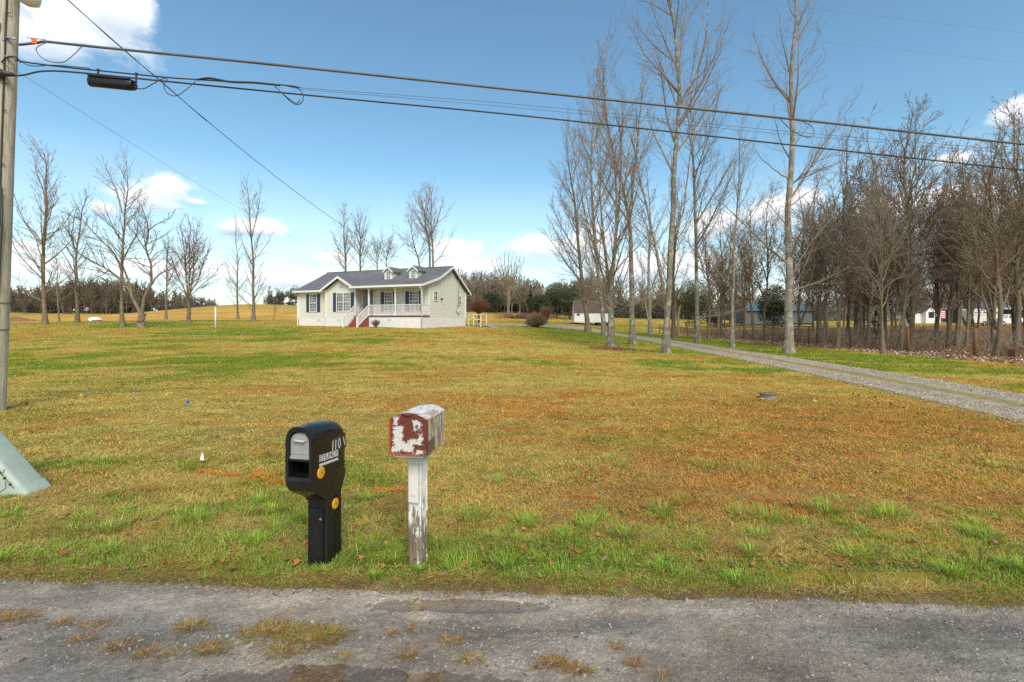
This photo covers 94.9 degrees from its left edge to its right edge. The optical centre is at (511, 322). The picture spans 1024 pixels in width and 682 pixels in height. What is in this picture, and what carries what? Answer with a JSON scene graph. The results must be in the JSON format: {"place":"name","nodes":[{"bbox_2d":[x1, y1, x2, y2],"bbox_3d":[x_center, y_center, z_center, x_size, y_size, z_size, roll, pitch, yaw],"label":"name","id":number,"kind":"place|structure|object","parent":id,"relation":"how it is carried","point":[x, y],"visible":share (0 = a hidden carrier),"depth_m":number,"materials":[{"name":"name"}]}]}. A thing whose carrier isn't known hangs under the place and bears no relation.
{"place":"outdoors","nodes":[
{"label":"outdoors","id":0,"kind":"place"},
{"bbox_2d":[0,304,1023,606],"bbox_3d":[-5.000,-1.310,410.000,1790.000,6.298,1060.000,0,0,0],"label":"ground","id":1,"kind":"structure","parent":0,"point":[226,314],"depth_m":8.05,"materials":[{"name":"plant"}]},
{"bbox_2d":[0,0,41,410],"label":"utility pole","id":2,"kind":"object","parent":1,"relation":"on","point":[9,24],"visible":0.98,"depth_m":8.76,"materials":[{"name":"grey wood"}]},
{"bbox_2d":[14,59,303,104],"bbox_3d":[-6.600,-4.514,8.832,5.169,0.692,0.276,0,0,-5],"label":"messenger cable","id":3,"kind":"object","parent":2,"relation":"attached to","point":[198,79],"visible":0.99,"depth_m":8.92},
{"bbox_2d":[87,68,137,90],"bbox_3d":[-7.382,-4.503,8.721,0.871,0.340,0.199,5,0,-3],"label":"splice box","id":4,"kind":"object","parent":3,"relation":"hanging from","point":[110,82],"visible":1,"depth_m":8.66,"materials":[{"name":"black plastic"}]},
{"bbox_2d":[68,0,454,270],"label":"service drop","id":5,"kind":"object","parent":2,"relation":"attached to","point":[203,117],"visible":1,"depth_m":12.70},
{"bbox_2d":[1,56,1023,170],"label":"overhead cable","id":6,"kind":"object","parent":2,"relation":"attached to","point":[26,74],"visible":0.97,"depth_m":9.49,"materials":[{"name":"rubber"}]},
{"bbox_2d":[18,40,1023,144],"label":"overhead cable","id":7,"kind":"object","parent":2,"relation":"attached to","point":[461,84],"visible":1,"depth_m":9.48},
{"bbox_2d":[300,89,1016,153],"bbox_3d":[13.824,-3.546,10.511,36.043,2.037,0.222,0,0,-4],"label":"thin wire","id":8,"kind":"object","parent":7,"relation":"attached to","point":[644,120],"visible":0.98,"depth_m":9.82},
{"bbox_2d":[307,88,1023,150],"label":"thin wire","id":9,"kind":"object","parent":7,"relation":"attached to","point":[657,118],"visible":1,"depth_m":9.74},
{"bbox_2d":[0,431,51,495],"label":"utility pedestal","id":10,"kind":"object","parent":1,"relation":"on","point":[20,475],"visible":0.65,"depth_m":4.59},
{"bbox_2d":[12,129,89,324],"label":"bare tree","id":11,"kind":"object","parent":1,"relation":"on","point":[42,263],"visible":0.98,"depth_m":39.81,"materials":[{"name":"grey plant"}]},
{"bbox_2d":[39,249,74,321],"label":"bare tree","id":12,"kind":"object","parent":1,"relation":"on","point":[56,282],"visible":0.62,"depth_m":51.98,"materials":[{"name":"grey plant"}]},
{"bbox_2d":[50,185,98,321],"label":"bare tree","id":13,"kind":"object","parent":1,"relation":"on","point":[77,313],"visible":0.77,"depth_m":45.94,"materials":[{"name":"grey plant"}]},
{"bbox_2d":[90,141,148,326],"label":"bare tree","id":14,"kind":"object","parent":1,"relation":"on","point":[122,320],"visible":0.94,"depth_m":38.43,"materials":[{"name":"grey plant"}]},
{"bbox_2d":[60,191,182,327],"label":"bare tree","id":15,"kind":"object","parent":1,"relation":"on","point":[141,322],"visible":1,"depth_m":37.40,"materials":[{"name":"grey plant"}]},
{"bbox_2d":[10,276,297,313],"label":"woods","id":16,"kind":"object","parent":1,"relation":"on","point":[109,293],"visible":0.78,"depth_m":123.10,"materials":[{"name":"plant"}]},
{"bbox_2d":[11,285,297,313],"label":"evergreens","id":17,"kind":"object","parent":1,"relation":"on","point":[31,307],"visible":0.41,"depth_m":124.63,"materials":[{"name":"plant"}]},
{"bbox_2d":[155,230,183,318],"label":"bare tree","id":18,"kind":"object","parent":1,"relation":"on","point":[166,292],"visible":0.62,"depth_m":61.96,"materials":[{"name":"grey plant"}]},
{"bbox_2d":[163,213,223,321],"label":"bare tree","id":19,"kind":"object","parent":1,"relation":"on","point":[192,279],"visible":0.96,"depth_m":44.94,"materials":[{"name":"brown plant"}]},
{"bbox_2d":[222,218,250,318],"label":"bare tree","id":20,"kind":"object","parent":1,"relation":"on","point":[237,302],"visible":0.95,"depth_m":61.85,"materials":[{"name":"grey plant"}]},
{"bbox_2d":[225,172,277,320],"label":"bare tree","id":21,"kind":"object","parent":1,"relation":"on","point":[253,295],"visible":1,"depth_m":49.86,"materials":[{"name":"grey plant"}]},
{"bbox_2d":[285,421,345,566],"bbox_3d":[-1.328,1.281,3.221,0.206,1.218,0.413,0,0,11],"label":"mailbox","id":22,"kind":"object","parent":1,"relation":"on","point":[315,461],"visible":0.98,"depth_m":3.20,"materials":[{"name":"black plastic"}]},
{"bbox_2d":[290,432,308,459],"bbox_3d":[-1.370,0.799,3.036,0.144,0.169,0.034,0,0,11],"label":"door","id":23,"kind":"structure","parent":22,"relation":"in","point":[299,441],"depth_m":3.04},
{"bbox_2d":[322,199,358,270],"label":"bare tree","id":24,"kind":"object","parent":1,"relation":"on","point":[344,249],"visible":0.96,"depth_m":59.84,"materials":[{"name":"grey plant"}]},
{"bbox_2d":[339,204,377,270],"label":"bare tree","id":25,"kind":"object","parent":1,"relation":"on","point":[361,242],"visible":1,"depth_m":58.90,"materials":[{"name":"grey plant"}]},
{"bbox_2d":[359,225,389,269],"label":"bare tree","id":26,"kind":"object","parent":1,"relation":"on","point":[377,250],"visible":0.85,"depth_m":66.01,"materials":[{"name":"grey plant"}]},
{"bbox_2d":[292,265,471,327],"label":"house","id":27,"kind":"structure","parent":1,"relation":"on","point":[413,296],"depth_m":41.27,"materials":[{"name":"wood"}]},
{"bbox_2d":[336,292,350,311],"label":"window","id":28,"kind":"structure","parent":27,"relation":"in","point":[343,299],"depth_m":41.29,"materials":[{"name":"white glass"}]},
{"bbox_2d":[374,231,406,266],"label":"bare tree","id":29,"kind":"object","parent":1,"relation":"on","point":[389,247],"visible":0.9,"depth_m":68.02,"materials":[{"name":"grey plant"}]},
{"bbox_2d":[392,209,435,265],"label":"bare tree","id":30,"kind":"object","parent":1,"relation":"on","point":[407,244],"visible":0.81,"depth_m":61.97,"materials":[{"name":"grey plant"}]},
{"bbox_2d":[388,404,443,566],"bbox_3d":[-0.656,1.168,3.276,0.263,1.145,0.460,0,0,7],"label":"mailbox","id":31,"kind":"object","parent":1,"relation":"on","point":[416,435],"visible":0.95,"depth_m":3.19,"materials":[{"name":"wood"}]},
{"bbox_2d":[388,413,427,455],"bbox_3d":[-0.681,0.731,3.068,0.260,0.271,0.040,0,0,7],"label":"door","id":32,"kind":"structure","parent":31,"relation":"in","point":[407,432],"depth_m":3.06,"materials":[{"name":"metal"}]},
{"bbox_2d":[406,184,439,266],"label":"bare tree","id":33,"kind":"object","parent":1,"relation":"on","point":[425,212],"visible":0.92,"depth_m":57.82,"materials":[{"name":"grey plant"}]},
{"bbox_2d":[407,177,456,266],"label":"bare tree","id":34,"kind":"object","parent":1,"relation":"on","point":[431,237],"visible":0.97,"depth_m":57.88,"materials":[{"name":"grey plant"}]},
{"bbox_2d":[466,298,489,321],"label":"red bush","id":35,"kind":"object","parent":1,"relation":"on","point":[478,307],"visible":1,"depth_m":59.52,"materials":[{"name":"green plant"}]},
{"bbox_2d":[482,292,503,312],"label":"cedar tree","id":36,"kind":"object","parent":1,"relation":"on","point":[491,298],"visible":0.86,"depth_m":109.33,"materials":[{"name":"green plant"}]},
{"bbox_2d":[490,249,524,314],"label":"bare tree","id":37,"kind":"object","parent":1,"relation":"on","point":[508,286],"visible":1,"depth_m":99.89,"materials":[{"name":"grey plant"}]},
{"bbox_2d":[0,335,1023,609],"bbox_3d":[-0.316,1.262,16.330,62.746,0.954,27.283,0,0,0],"label":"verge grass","id":38,"kind":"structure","parent":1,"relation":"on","point":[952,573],"depth_m":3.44,"materials":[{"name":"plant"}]},
{"bbox_2d":[0,447,1023,614],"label":"dead grass","id":39,"kind":"structure","parent":1,"relation":"on","point":[717,544],"depth_m":3.55,"materials":[{"name":"plant"}]},
{"bbox_2d":[0,408,1023,574],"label":"clover patches","id":40,"kind":"object","parent":1,"relation":"on","point":[770,562],"visible":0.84,"depth_m":4.83,"materials":[{"name":"plant"}]},
{"bbox_2d":[0,392,1023,570],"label":"fallen leaves","id":41,"kind":"object","parent":1,"relation":"on","point":[296,560],"visible":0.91,"depth_m":3.66,"materials":[{"name":"plant"}]},
{"bbox_2d":[7,320,1023,407],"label":"scattered leaves","id":42,"kind":"object","parent":1,"relation":"on","point":[814,400],"visible":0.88,"depth_m":12.43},
{"bbox_2d":[466,286,568,314],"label":"evergreens","id":43,"kind":"object","parent":1,"relation":"on","point":[514,308],"visible":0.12,"depth_m":126.95,"materials":[{"name":"green plant"}]},
{"bbox_2d":[459,270,595,315],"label":"woods","id":44,"kind":"object","parent":1,"relation":"on","point":[474,284],"visible":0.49,"depth_m":115.92,"materials":[{"name":"plant"}]},
{"bbox_2d":[483,311,571,319],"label":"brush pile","id":45,"kind":"object","parent":1,"relation":"on","point":[513,316],"visible":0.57,"depth_m":83.41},
{"bbox_2d":[523,312,547,326],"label":"round bush","id":46,"kind":"object","parent":1,"relation":"on","point":[535,320],"visible":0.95,"depth_m":52.98,"materials":[{"name":"brown plant"}]},
{"bbox_2d":[529,294,551,312],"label":"cedar tree","id":47,"kind":"object","parent":1,"relation":"on","point":[540,301],"visible":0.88,"depth_m":89.20,"materials":[{"name":"green plant"}]},
{"bbox_2d":[544,282,567,316],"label":"cedar tree","id":48,"kind":"object","parent":1,"relation":"on","point":[554,299],"visible":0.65,"depth_m":93.27,"materials":[{"name":"green plant"}]},
{"bbox_2d":[557,285,580,319],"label":"cedar tree","id":49,"kind":"object","parent":1,"relation":"on","point":[568,297],"visible":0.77,"depth_m":89.38,"materials":[{"name":"green plant"}]},
{"bbox_2d":[537,103,617,332],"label":"bare tree","id":50,"kind":"object","parent":1,"relation":"on","point":[587,328],"visible":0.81,"depth_m":49.78,"materials":[{"name":"brown plant"}]},
{"bbox_2d":[572,301,607,325],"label":"garden shed","id":51,"kind":"structure","parent":1,"relation":"on","point":[578,312],"depth_m":66.36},
{"bbox_2d":[562,53,625,335],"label":"bare tree","id":52,"kind":"object","parent":1,"relation":"on","point":[603,325],"visible":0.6,"depth_m":45.02,"materials":[{"name":"grey plant"}]},
{"bbox_2d":[558,27,662,346],"bbox_3d":[5.854,-8.294,29.034,6.228,20.586,5.559,0,0,37],"label":"bare tree","id":53,"kind":"object","parent":1,"relation":"on","point":[609,291],"visible":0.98,"depth_m":29.23,"materials":[{"name":"grey plant"}]},
{"bbox_2d":[576,15,669,344],"bbox_3d":[8.155,-10.243,34.374,6.682,24.365,6.572,0,0,0],"label":"bare tree","id":54,"kind":"object","parent":1,"relation":"on","point":[632,340],"visible":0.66,"depth_m":33.92,"materials":[{"name":"grey plant"}]},
{"bbox_2d":[632,160,668,334],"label":"bare tree","id":55,"kind":"object","parent":1,"relation":"on","point":[648,313],"visible":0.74,"depth_m":55.98,"materials":[{"name":"grey plant"}]},
{"bbox_2d":[608,0,737,352],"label":"bare tree","id":56,"kind":"object","parent":1,"relation":"on","point":[666,341],"visible":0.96,"depth_m":25.56,"materials":[{"name":"grey plant"}]},
{"bbox_2d":[649,142,702,337],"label":"bare tree","id":57,"kind":"object","parent":1,"relation":"on","point":[673,299],"visible":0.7,"depth_m":46.79,"materials":[{"name":"grey plant"}]},
{"bbox_2d":[676,279,714,327],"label":"cedar tree","id":58,"kind":"object","parent":1,"relation":"on","point":[689,304],"visible":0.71,"depth_m":75.40,"materials":[{"name":"green plant"}]},
{"bbox_2d":[677,210,733,339],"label":"woodland tree","id":59,"kind":"object","parent":1,"relation":"on","point":[708,279],"visible":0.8,"depth_m":43.92,"materials":[{"name":"brown plant"}]},
{"bbox_2d":[671,29,750,341],"bbox_3d":[16.320,-11.184,39.010,6.387,26.372,6.461,0,0,30],"label":"bare tree","id":60,"kind":"object","parent":1,"relation":"on","point":[697,337],"visible":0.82,"depth_m":39.22,"materials":[{"name":"grey plant"}]},
{"bbox_2d":[699,205,747,338],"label":"woodland tree","id":61,"kind":"object","parent":1,"relation":"on","point":[720,290],"visible":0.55,"depth_m":45.70,"materials":[{"name":"brown plant"}]},
{"bbox_2d":[704,308,748,327],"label":"open shed","id":62,"kind":"structure","parent":1,"relation":"on","point":[714,318],"depth_m":83.50,"materials":[{"name":"grey wood"}]},
{"bbox_2d":[715,255,757,333],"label":"woodland tree","id":63,"kind":"object","parent":1,"relation":"on","point":[741,302],"visible":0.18,"depth_m":57.70,"materials":[{"name":"brown plant"}]},
{"bbox_2d":[698,105,786,346],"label":"bare tree","id":64,"kind":"object","parent":1,"relation":"on","point":[732,337],"visible":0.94,"depth_m":32.36,"materials":[{"name":"grey plant"}]},
{"bbox_2d":[728,230,763,335],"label":"woodland tree","id":65,"kind":"object","parent":1,"relation":"on","point":[744,300],"visible":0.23,"depth_m":51.18,"materials":[{"name":"brown plant"}]},
{"bbox_2d":[713,201,780,339],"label":"woodland tree","id":66,"kind":"object","parent":1,"relation":"on","point":[750,255],"visible":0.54,"depth_m":43.24,"materials":[{"name":"brown plant"}]},
{"bbox_2d":[720,176,795,340],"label":"woodland tree","id":67,"kind":"object","parent":1,"relation":"on","point":[765,299],"visible":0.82,"depth_m":39.93,"materials":[{"name":"brown plant"}]},
{"bbox_2d":[757,284,784,331],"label":"cedar tree","id":68,"kind":"object","parent":1,"relation":"on","point":[773,311],"visible":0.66,"depth_m":61.40,"materials":[{"name":"green plant"}]},
{"bbox_2d":[728,303,814,326],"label":"barn","id":69,"kind":"structure","parent":1,"relation":"on","point":[807,317],"depth_m":84.00,"materials":[{"name":"metal"}]},
{"bbox_2d":[613,297,946,321],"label":"evergreens","id":70,"kind":"object","parent":1,"relation":"on","point":[659,312],"visible":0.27,"depth_m":117.70,"materials":[{"name":"plant"}]},
{"bbox_2d":[765,235,810,315],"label":"woodland tree","id":71,"kind":"object","parent":1,"relation":"on","point":[781,269],"visible":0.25,"depth_m":51.58,"materials":[{"name":"brown plant"}]},
{"bbox_2d":[709,0,869,353],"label":"bare tree","id":72,"kind":"object","parent":1,"relation":"on","point":[788,343],"visible":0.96,"depth_m":25.48,"materials":[{"name":"grey plant"}]},
{"bbox_2d":[579,269,1004,321],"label":"woods","id":73,"kind":"object","parent":1,"relation":"on","point":[657,291],"visible":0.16,"depth_m":116.97,"materials":[{"name":"plant"}]},
{"bbox_2d":[765,184,841,340],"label":"woodland tree","id":74,"kind":"object","parent":1,"relation":"on","point":[800,321],"visible":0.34,"depth_m":42.08,"materials":[{"name":"brown plant"}]},
{"bbox_2d":[776,163,860,343],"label":"woodland tree","id":75,"kind":"object","parent":1,"relation":"on","point":[817,340],"visible":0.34,"depth_m":36.90,"materials":[{"name":"brown plant"}]},
{"bbox_2d":[792,206,848,346],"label":"woodland tree","id":76,"kind":"object","parent":1,"relation":"on","point":[816,271],"visible":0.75,"depth_m":30.82,"materials":[{"name":"brown plant"}]},
{"bbox_2d":[635,322,1022,358],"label":"wire fence","id":77,"kind":"object","parent":1,"relation":"on","point":[974,346],"visible":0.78,"depth_m":25.92,"materials":[{"name":"metal"}]},
{"bbox_2d":[801,195,863,344],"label":"woodland tree","id":78,"kind":"object","parent":1,"relation":"on","point":[825,315],"visible":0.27,"depth_m":35.52,"materials":[{"name":"brown plant"}]},
{"bbox_2d":[779,117,894,348],"bbox_3d":[21.161,-5.544,30.771,6.520,15.164,6.245,0,0,43],"label":"woodland tree","id":79,"kind":"object","parent":1,"relation":"on","point":[827,233],"visible":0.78,"depth_m":29.63,"materials":[{"name":"grey plant"}]},
{"bbox_2d":[827,179,863,338],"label":"woodland tree","id":80,"kind":"object","parent":1,"relation":"on","point":[848,316],"visible":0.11,"depth_m":40.20,"materials":[{"name":"brown plant"}]},
{"bbox_2d":[805,181,891,343],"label":"woodland tree","id":81,"kind":"object","parent":1,"relation":"on","point":[860,316],"visible":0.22,"depth_m":37.55,"materials":[{"name":"brown plant"}]},
{"bbox_2d":[681,334,1023,364],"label":"leaf litter","id":82,"kind":"object","parent":1,"relation":"on","point":[962,357],"visible":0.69,"depth_m":25.98,"materials":[{"name":"plant"}]},
{"bbox_2d":[702,321,1023,355],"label":"undergrowth","id":83,"kind":"object","parent":1,"relation":"on","point":[918,339],"visible":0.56,"depth_m":36.44,"materials":[{"name":"plant"}]},
{"bbox_2d":[836,185,897,339],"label":"woodland tree","id":84,"kind":"object","parent":1,"relation":"on","point":[865,302],"visible":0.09,"depth_m":39.72,"materials":[{"name":"brown plant"}]},
{"bbox_2d":[827,158,923,345],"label":"woodland tree","id":85,"kind":"object","parent":1,"relation":"on","point":[868,333],"visible":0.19,"depth_m":32.82,"materials":[{"name":"brown plant"}]},
{"bbox_2d":[832,143,934,353],"bbox_3d":[19.524,-3.905,24.872,3.990,11.727,4.027,0,0,-14],"label":"woodland tree","id":86,"kind":"object","parent":1,"relation":"on","point":[881,254],"visible":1,"depth_m":24.90,"materials":[{"name":"grey plant"}]},
{"bbox_2d":[857,198,926,340],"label":"woodland tree","id":87,"kind":"object","parent":1,"relation":"on","point":[885,313],"visible":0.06,"depth_m":38.52,"materials":[{"name":"brown plant"}]},
{"bbox_2d":[848,96,968,350],"bbox_3d":[23.050,-5.400,27.327,6.315,14.888,6.594,0,0,-21],"label":"woodland tree","id":88,"kind":"object","parent":1,"relation":"on","point":[905,294],"visible":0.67,"depth_m":26.27,"materials":[{"name":"grey plant"}]},
{"bbox_2d":[836,87,981,350],"bbox_3d":[22.820,-5.852,27.515,7.215,15.802,6.872,0,0,-29],"label":"woodland tree","id":89,"kind":"object","parent":1,"relation":"on","point":[911,320],"visible":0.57,"depth_m":27.23,"materials":[{"name":"brown plant"}]},
{"bbox_2d":[895,251,935,311],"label":"woodland tree","id":90,"kind":"object","parent":1,"relation":"on","point":[918,286],"visible":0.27,"depth_m":52.63,"materials":[{"name":"brown plant"}]},
{"bbox_2d":[897,305,940,322],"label":"outbuilding","id":91,"kind":"structure","parent":1,"relation":"on","point":[924,314],"depth_m":92.36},
{"bbox_2d":[915,183,969,342],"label":"woodland tree","id":92,"kind":"object","parent":1,"relation":"on","point":[938,306],"visible":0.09,"depth_m":35.60,"materials":[{"name":"brown plant"}]},
{"bbox_2d":[900,150,1003,346],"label":"woodland tree","id":93,"kind":"object","parent":1,"relation":"on","point":[952,288],"visible":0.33,"depth_m":31.39,"materials":[{"name":"brown plant"}]},
{"bbox_2d":[902,157,1016,347],"bbox_3d":[29.976,-4.581,31.268,5.177,13.186,6.275,0,0,-41],"label":"woodland tree","id":94,"kind":"object","parent":1,"relation":"on","point":[969,296],"visible":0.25,"depth_m":31.35,"materials":[{"name":"brown plant"}]},
{"bbox_2d":[920,155,1005,345],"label":"woodland tree","id":95,"kind":"object","parent":1,"relation":"on","point":[960,329],"visible":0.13,"depth_m":34.37,"materials":[{"name":"brown plant"}]},
{"bbox_2d":[924,170,1018,345],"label":"woodland tree","id":96,"kind":"object","parent":1,"relation":"on","point":[957,309],"visible":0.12,"depth_m":33.51,"materials":[{"name":"brown plant"}]},
{"bbox_2d":[921,105,1023,355],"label":"woodland tree","id":97,"kind":"object","parent":1,"relation":"on","point":[997,260],"visible":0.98,"depth_m":23.55,"materials":[{"name":"brown plant"}]},
{"bbox_2d":[928,115,1022,347],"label":"woodland tree","id":98,"kind":"object","parent":1,"relation":"on","point":[993,303],"visible":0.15,"depth_m":30.14,"materials":[{"name":"brown plant"}]},
{"bbox_2d":[962,309,997,325],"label":"horse trailer","id":99,"kind":"object","parent":1,"relation":"on","point":[983,316],"visible":0.4,"depth_m":72.98,"materials":[{"name":"white paint"}]},
{"bbox_2d":[940,96,1023,348],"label":"woodland tree","id":100,"kind":"object","parent":1,"relation":"on","point":[1017,291],"visible":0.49,"depth_m":23.84,"materials":[{"name":"brown plant"}]},
{"bbox_2d":[941,294,1022,323],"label":"grey roof house","id":101,"kind":"structure","parent":1,"relation":"on","point":[955,313],"depth_m":90.34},
{"bbox_2d":[971,90,1023,334],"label":"woodland tree","id":102,"kind":"object","parent":1,"relation":"on","point":[1020,259],"visible":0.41,"depth_m":26.13,"materials":[{"name":"brown plant"}]},
{"bbox_2d":[0,578,1023,681],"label":"road","id":103,"kind":"structure","parent":0,"point":[677,641],"depth_m":2.53,"materials":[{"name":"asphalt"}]},
{"bbox_2d":[0,602,674,681],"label":"grass patches","id":104,"kind":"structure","parent":103,"relation":"on","point":[336,631],"depth_m":2.50,"materials":[{"name":"plant"}]},
{"bbox_2d":[11,0,1023,318],"label":"sky","id":105,"kind":"structure","parent":0,"point":[494,168],"materials":[{"name":"blue"}]},
{"bbox_2d":[484,323,600,331],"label":"gravel path","id":106,"kind":"structure","parent":0,"point":[568,327],"depth_m":57.18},
{"bbox_2d":[592,331,1023,425],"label":"driveway","id":107,"kind":"structure","parent":0,"point":[950,391],"depth_m":12.85,"materials":[{"name":"gravel"}]},
{"bbox_2d":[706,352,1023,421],"bbox_3d":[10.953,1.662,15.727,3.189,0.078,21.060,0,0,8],"label":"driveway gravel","id":108,"kind":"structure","parent":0,"point":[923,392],"depth_m":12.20,"materials":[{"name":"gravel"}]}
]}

